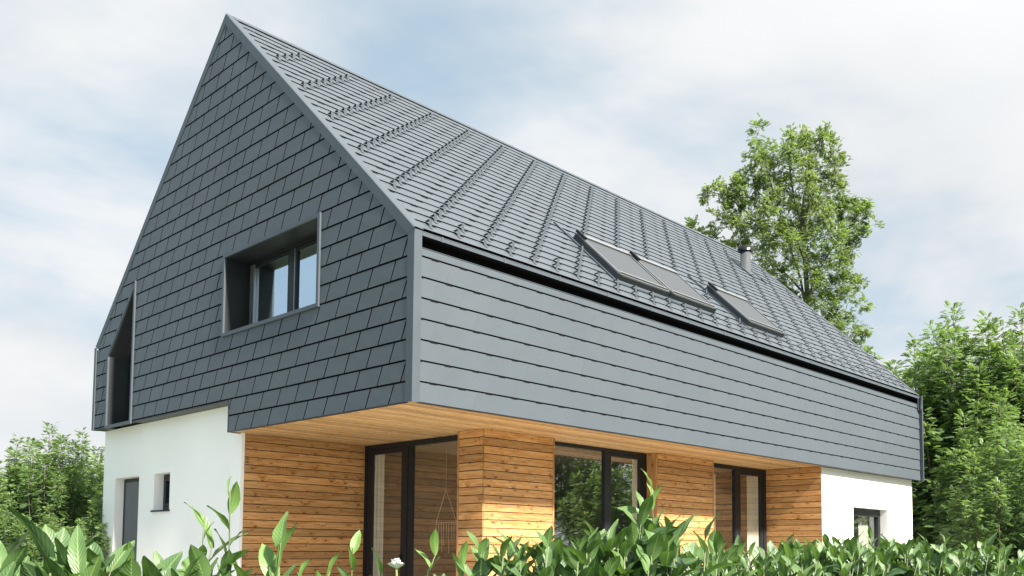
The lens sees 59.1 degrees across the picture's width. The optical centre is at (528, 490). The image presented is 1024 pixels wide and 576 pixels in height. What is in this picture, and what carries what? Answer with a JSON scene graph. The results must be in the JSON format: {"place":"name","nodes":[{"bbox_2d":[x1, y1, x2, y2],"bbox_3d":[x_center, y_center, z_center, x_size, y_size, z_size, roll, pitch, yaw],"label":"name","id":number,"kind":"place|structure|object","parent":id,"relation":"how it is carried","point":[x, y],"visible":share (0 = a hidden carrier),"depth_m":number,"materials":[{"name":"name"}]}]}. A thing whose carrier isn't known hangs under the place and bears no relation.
{"place":"outdoors","nodes":[
{"label":"outdoors","id":0,"kind":"place"},
{"bbox_2d":[0,0,1023,501],"label":"sky","id":1,"kind":"structure","parent":0,"point":[645,102],"materials":[{"name":"white"}]},
{"label":"gravel path","id":2,"kind":"structure","parent":0,"visible":0},
{"bbox_2d":[0,461,16,537],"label":"young tree","id":3,"kind":"object","parent":2,"relation":"on","point":[3,489],"visible":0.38,"depth_m":17.63,"materials":[{"name":"green plant"}]},
{"bbox_2d":[0,491,43,563],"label":"young tree","id":4,"kind":"object","parent":2,"relation":"on","point":[13,533],"visible":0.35,"depth_m":14.25,"materials":[{"name":"green plant"}]},
{"bbox_2d":[0,433,48,546],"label":"young tree","id":5,"kind":"object","parent":2,"relation":"on","point":[16,461],"visible":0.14,"depth_m":18.27,"materials":[{"name":"green plant"}]},
{"bbox_2d":[0,524,69,573],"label":"laurel shrub","id":6,"kind":"object","parent":2,"relation":"on","point":[12,552],"visible":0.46,"depth_m":2.09,"materials":[{"name":"green plant"}]},
{"bbox_2d":[0,421,103,543],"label":"young tree","id":7,"kind":"object","parent":2,"relation":"on","point":[53,490],"visible":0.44,"depth_m":17.70,"materials":[{"name":"green plant"}]},
{"bbox_2d":[20,502,85,564],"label":"young tree","id":8,"kind":"object","parent":2,"relation":"on","point":[50,524],"visible":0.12,"depth_m":14.85,"materials":[{"name":"green plant"}]},
{"bbox_2d":[39,427,104,543],"bbox_3d":[-9.729,0.647,19.934,2.160,4.070,1.983,0,-4,0],"label":"young tree","id":9,"kind":"object","parent":2,"relation":"on","point":[98,470],"visible":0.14,"depth_m":19.84,"materials":[{"name":"green plant"}]},
{"bbox_2d":[0,506,164,575],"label":"laurel shrub","id":10,"kind":"object","parent":2,"relation":"on","point":[78,545],"visible":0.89,"depth_m":2.09,"materials":[{"name":"green plant"}]},
{"bbox_2d":[66,497,110,560],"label":"young tree","id":11,"kind":"object","parent":2,"relation":"on","point":[99,527],"visible":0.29,"depth_m":16.31,"materials":[{"name":"green plant"}]},
{"bbox_2d":[39,540,205,575],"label":"laurel shrub","id":12,"kind":"object","parent":2,"relation":"on","point":[124,553],"visible":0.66,"depth_m":2.20,"materials":[{"name":"green plant"}]},
{"bbox_2d":[153,550,221,575],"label":"laurel shrub","id":13,"kind":"object","parent":2,"relation":"on","point":[157,558],"visible":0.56,"depth_m":2.31,"materials":[{"name":"green plant"}]},
{"bbox_2d":[176,477,256,575],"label":"laurel shrub","id":14,"kind":"object","parent":2,"relation":"on","point":[229,558],"visible":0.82,"depth_m":2.46,"materials":[{"name":"green plant"}]},
{"bbox_2d":[91,13,923,575],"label":"house","id":15,"kind":"structure","parent":2,"relation":"on","point":[347,305],"depth_m":13.66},
{"bbox_2d":[127,357,130,420],"bbox_3d":[-6.804,-2.261,15.943,0.989,2.240,0.070,-3,-5,44],"label":"window","id":16,"kind":"structure","parent":15,"relation":"in","point":[130,357],"depth_m":16.21,"materials":[{"name":"black glass"}]},
{"bbox_2d":[122,478,138,559],"bbox_3d":[-6.862,1.052,15.782,1.000,2.525,0.070,-3,-5,44],"label":"door","id":17,"kind":"structure","parent":15,"relation":"in","point":[131,486],"depth_m":15.93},
{"bbox_2d":[150,474,169,511],"bbox_3d":[-5.921,0.041,14.818,0.640,0.628,0.265,-3,-5,44],"label":"window","id":18,"kind":"structure","parent":15,"relation":"in","point":[166,492],"depth_m":14.99,"materials":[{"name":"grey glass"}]},
{"bbox_2d":[246,235,316,324],"bbox_3d":[-3.285,-2.861,12.613,2.410,1.118,0.076,-3,-5,44],"label":"window","id":19,"kind":"structure","parent":15,"relation":"in","point":[282,281],"depth_m":12.81,"materials":[{"name":"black glass"}]},
{"bbox_2d":[363,435,457,575],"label":"glazed door","id":20,"kind":"structure","parent":15,"relation":"in","point":[374,454],"depth_m":14.27,"materials":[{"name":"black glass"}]},
{"bbox_2d":[436,447,456,552],"bbox_3d":[-1.242,0.153,13.736,0.482,1.620,0.022,-3,-5,44],"label":"macrame hanger","id":21,"kind":"object","parent":15,"relation":"hanging from","point":[445,522],"visible":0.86,"depth_m":13.74,"materials":[{"name":"fabric"}]},
{"bbox_2d":[555,441,645,558],"bbox_3d":[1.072,0.807,14.404,0.075,2.994,2.585,-3,-5,44],"label":"glazed door","id":22,"kind":"structure","parent":15,"relation":"in","point":[638,459],"depth_m":14.68,"materials":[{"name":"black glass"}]},
{"bbox_2d":[553,222,673,301],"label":"roof window","id":23,"kind":"structure","parent":15,"relation":"in","point":[618,263],"depth_m":14.12,"materials":[{"name":"glass"}]},
{"bbox_2d":[629,251,719,317],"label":"roof window","id":24,"kind":"structure","parent":15,"relation":"in","point":[680,290],"depth_m":15.21,"materials":[{"name":"glass"}]},
{"bbox_2d":[687,275,786,341],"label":"roof window","id":25,"kind":"structure","parent":15,"relation":"in","point":[738,306],"depth_m":16.83,"materials":[{"name":"glass"}]},
{"bbox_2d":[714,463,766,569],"bbox_3d":[3.984,1.027,17.474,0.075,2.994,2.350,-3,-5,44],"label":"glazed door","id":26,"kind":"structure","parent":15,"relation":"in","point":[756,478],"depth_m":18.00,"materials":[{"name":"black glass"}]},
{"bbox_2d":[853,508,880,550],"bbox_3d":[7.072,0.931,19.321,0.212,1.060,1.750,-3,-5,44],"label":"window","id":27,"kind":"structure","parent":15,"relation":"in","point":[863,514],"depth_m":19.71,"materials":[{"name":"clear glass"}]},
{"bbox_2d":[701,535,815,575],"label":"laurel shrub","id":28,"kind":"object","parent":2,"relation":"on","point":[773,561],"visible":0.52,"depth_m":4.30,"materials":[{"name":"green plant"}]},
{"bbox_2d":[918,499,958,555],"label":"young tree","id":29,"kind":"object","parent":2,"relation":"on","point":[930,538],"visible":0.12,"depth_m":26.00,"materials":[{"name":"green plant"}]},
{"bbox_2d":[901,300,1023,532],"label":"young tree","id":30,"kind":"object","parent":2,"relation":"on","point":[948,351],"visible":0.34,"depth_m":26.40,"materials":[{"name":"green plant"}]},
{"bbox_2d":[921,385,1023,555],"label":"young tree","id":31,"kind":"object","parent":2,"relation":"on","point":[969,441],"visible":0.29,"depth_m":21.86,"materials":[{"name":"green plant"}]},
{"bbox_2d":[927,302,1023,528],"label":"young tree","id":32,"kind":"object","parent":2,"relation":"on","point":[1017,355],"visible":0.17,"depth_m":25.50,"materials":[{"name":"green plant"}]},
{"bbox_2d":[938,422,1023,564],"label":"young tree","id":33,"kind":"object","parent":2,"relation":"on","point":[985,504],"visible":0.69,"depth_m":15.28,"materials":[{"name":"green plant"}]},
{"bbox_2d":[972,415,1023,552],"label":"young tree","id":34,"kind":"object","parent":2,"relation":"on","point":[1015,437],"visible":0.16,"depth_m":16.93,"materials":[{"name":"green plant"}]},
{"label":"ground","id":35,"kind":"structure","parent":0,"visible":0},
{"bbox_2d":[0,439,77,520],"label":"young tree","id":36,"kind":"object","parent":35,"relation":"on","point":[33,446],"depth_m":22.84,"materials":[{"name":"green plant"}]},
{"bbox_2d":[32,442,103,514],"bbox_3d":[-11.942,0.803,23.851,2.679,4.231,2.598,0,-4,0],"label":"young tree","id":37,"kind":"object","parent":35,"relation":"on","point":[83,463],"depth_m":23.96,"materials":[{"name":"green plant"}]},
{"bbox_2d":[259,511,309,575],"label":"laurel shrub","id":38,"kind":"object","parent":35,"relation":"on","point":[269,561],"visible":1,"depth_m":2.39,"materials":[{"name":"green plant"}]},
{"bbox_2d":[315,530,382,575],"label":"laurel shrub","id":39,"kind":"object","parent":35,"relation":"on","point":[355,542],"visible":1,"depth_m":2.55,"materials":[{"name":"green plant"}]},
{"bbox_2d":[387,558,403,575],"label":"white bloom","id":40,"kind":"object","parent":35,"relation":"on","point":[396,563],"visible":1,"depth_m":2.60,"materials":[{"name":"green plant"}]},
{"bbox_2d":[415,529,480,575],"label":"laurel shrub","id":41,"kind":"object","parent":35,"relation":"on","point":[462,567],"visible":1,"depth_m":2.65,"materials":[{"name":"green plant"}]},
{"bbox_2d":[464,529,605,575],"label":"laurel shrub","id":42,"kind":"object","parent":35,"relation":"on","point":[501,565],"visible":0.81,"depth_m":2.94,"materials":[{"name":"green plant"}]},
{"bbox_2d":[520,519,667,575],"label":"laurel shrub","id":43,"kind":"object","parent":35,"relation":"on","point":[612,564],"visible":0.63,"depth_m":2.96,"materials":[{"name":"green plant"}]},
{"bbox_2d":[583,468,740,575],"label":"laurel shrub","id":44,"kind":"object","parent":35,"relation":"on","point":[634,533],"visible":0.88,"depth_m":3.06,"materials":[{"name":"green plant"}]},
{"bbox_2d":[671,514,744,575],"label":"laurel shrub","id":45,"kind":"object","parent":35,"relation":"on","point":[716,545],"visible":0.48,"depth_m":3.38,"materials":[{"name":"green plant"}]},
{"bbox_2d":[684,214,770,269],"bbox_3d":[7.607,-3.788,37.965,6.083,15.513,3.859,0,-4,-1],"label":"ash tree","id":46,"kind":"object","parent":35,"relation":"on","point":[691,223],"visible":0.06,"depth_m":37.86,"materials":[{"name":"green plant"}]},
{"bbox_2d":[696,112,885,359],"bbox_3d":[10.462,-5.617,35.453,7.370,18.879,4.203,1,-4,-14],"label":"ash tree","id":47,"kind":"object","parent":35,"relation":"on","point":[804,234],"visible":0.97,"depth_m":35.74,"materials":[{"name":"green plant"}]},
{"bbox_2d":[731,534,867,575],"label":"laurel shrub","id":48,"kind":"object","parent":35,"relation":"on","point":[817,569],"visible":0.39,"depth_m":4.61,"materials":[{"name":"green plant"}]},
{"bbox_2d":[781,533,905,575],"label":"laurel shrub","id":49,"kind":"object","parent":35,"relation":"on","point":[873,562],"visible":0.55,"depth_m":4.78,"materials":[{"name":"green plant"}]},
{"bbox_2d":[803,526,930,575],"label":"laurel shrub","id":50,"kind":"object","parent":35,"relation":"on","point":[915,563],"visible":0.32,"depth_m":5.10,"materials":[{"name":"green plant"}]},
{"bbox_2d":[863,536,964,575],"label":"laurel shrub","id":51,"kind":"object","parent":35,"relation":"on","point":[940,561],"visible":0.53,"depth_m":5.27,"materials":[{"name":"green plant"}]},
{"bbox_2d":[881,359,951,548],"bbox_3d":[12.079,-0.495,29.876,4.886,7.957,5.039,0,-4,11],"label":"young tree","id":52,"kind":"object","parent":35,"relation":"on","point":[889,363],"visible":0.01,"depth_m":30.04,"materials":[{"name":"green plant"}]},
{"bbox_2d":[891,332,966,543],"bbox_3d":[12.517,-0.883,28.602,4.550,8.574,4.178,2,-4,-25],"label":"young tree","id":53,"kind":"object","parent":35,"relation":"on","point":[922,353],"visible":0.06,"depth_m":28.44,"materials":[{"name":"green plant"}]},
{"bbox_2d":[896,320,991,412],"bbox_3d":[14.850,-1.195,31.858,5.818,9.652,5.639,1,-4,-10],"label":"young tree","id":54,"kind":"object","parent":35,"relation":"on","point":[927,346],"visible":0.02,"depth_m":31.92,"materials":[{"name":"green plant"}]},
{"bbox_2d":[887,532,1016,575],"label":"laurel shrub","id":55,"kind":"object","parent":35,"relation":"on","point":[973,567],"visible":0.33,"depth_m":5.53,"materials":[{"name":"green plant"}]},
{"bbox_2d":[930,312,1021,455],"bbox_3d":[14.431,-1.043,27.804,4.680,8.819,4.297,-2,-4,35],"label":"young tree","id":56,"kind":"object","parent":35,"relation":"on","point":[981,325],"visible":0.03,"depth_m":27.83,"materials":[{"name":"green plant"}]},
{"bbox_2d":[948,541,1023,575],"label":"laurel shrub","id":57,"kind":"object","parent":35,"relation":"on","point":[1018,569],"visible":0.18,"depth_m":5.78,"materials":[{"name":"green plant"}]},
{"bbox_2d":[989,367,1022,457],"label":"young tree","id":58,"kind":"object","parent":35,"relation":"on","point":[1016,368],"visible":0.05,"depth_m":26.32,"materials":[{"name":"green plant"}]},
{"bbox_2d":[997,550,1023,575],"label":"laurel shrub","id":59,"kind":"object","parent":35,"relation":"on","point":[1014,561],"visible":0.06,"depth_m":6.18,"materials":[{"name":"green plant"}]}
]}

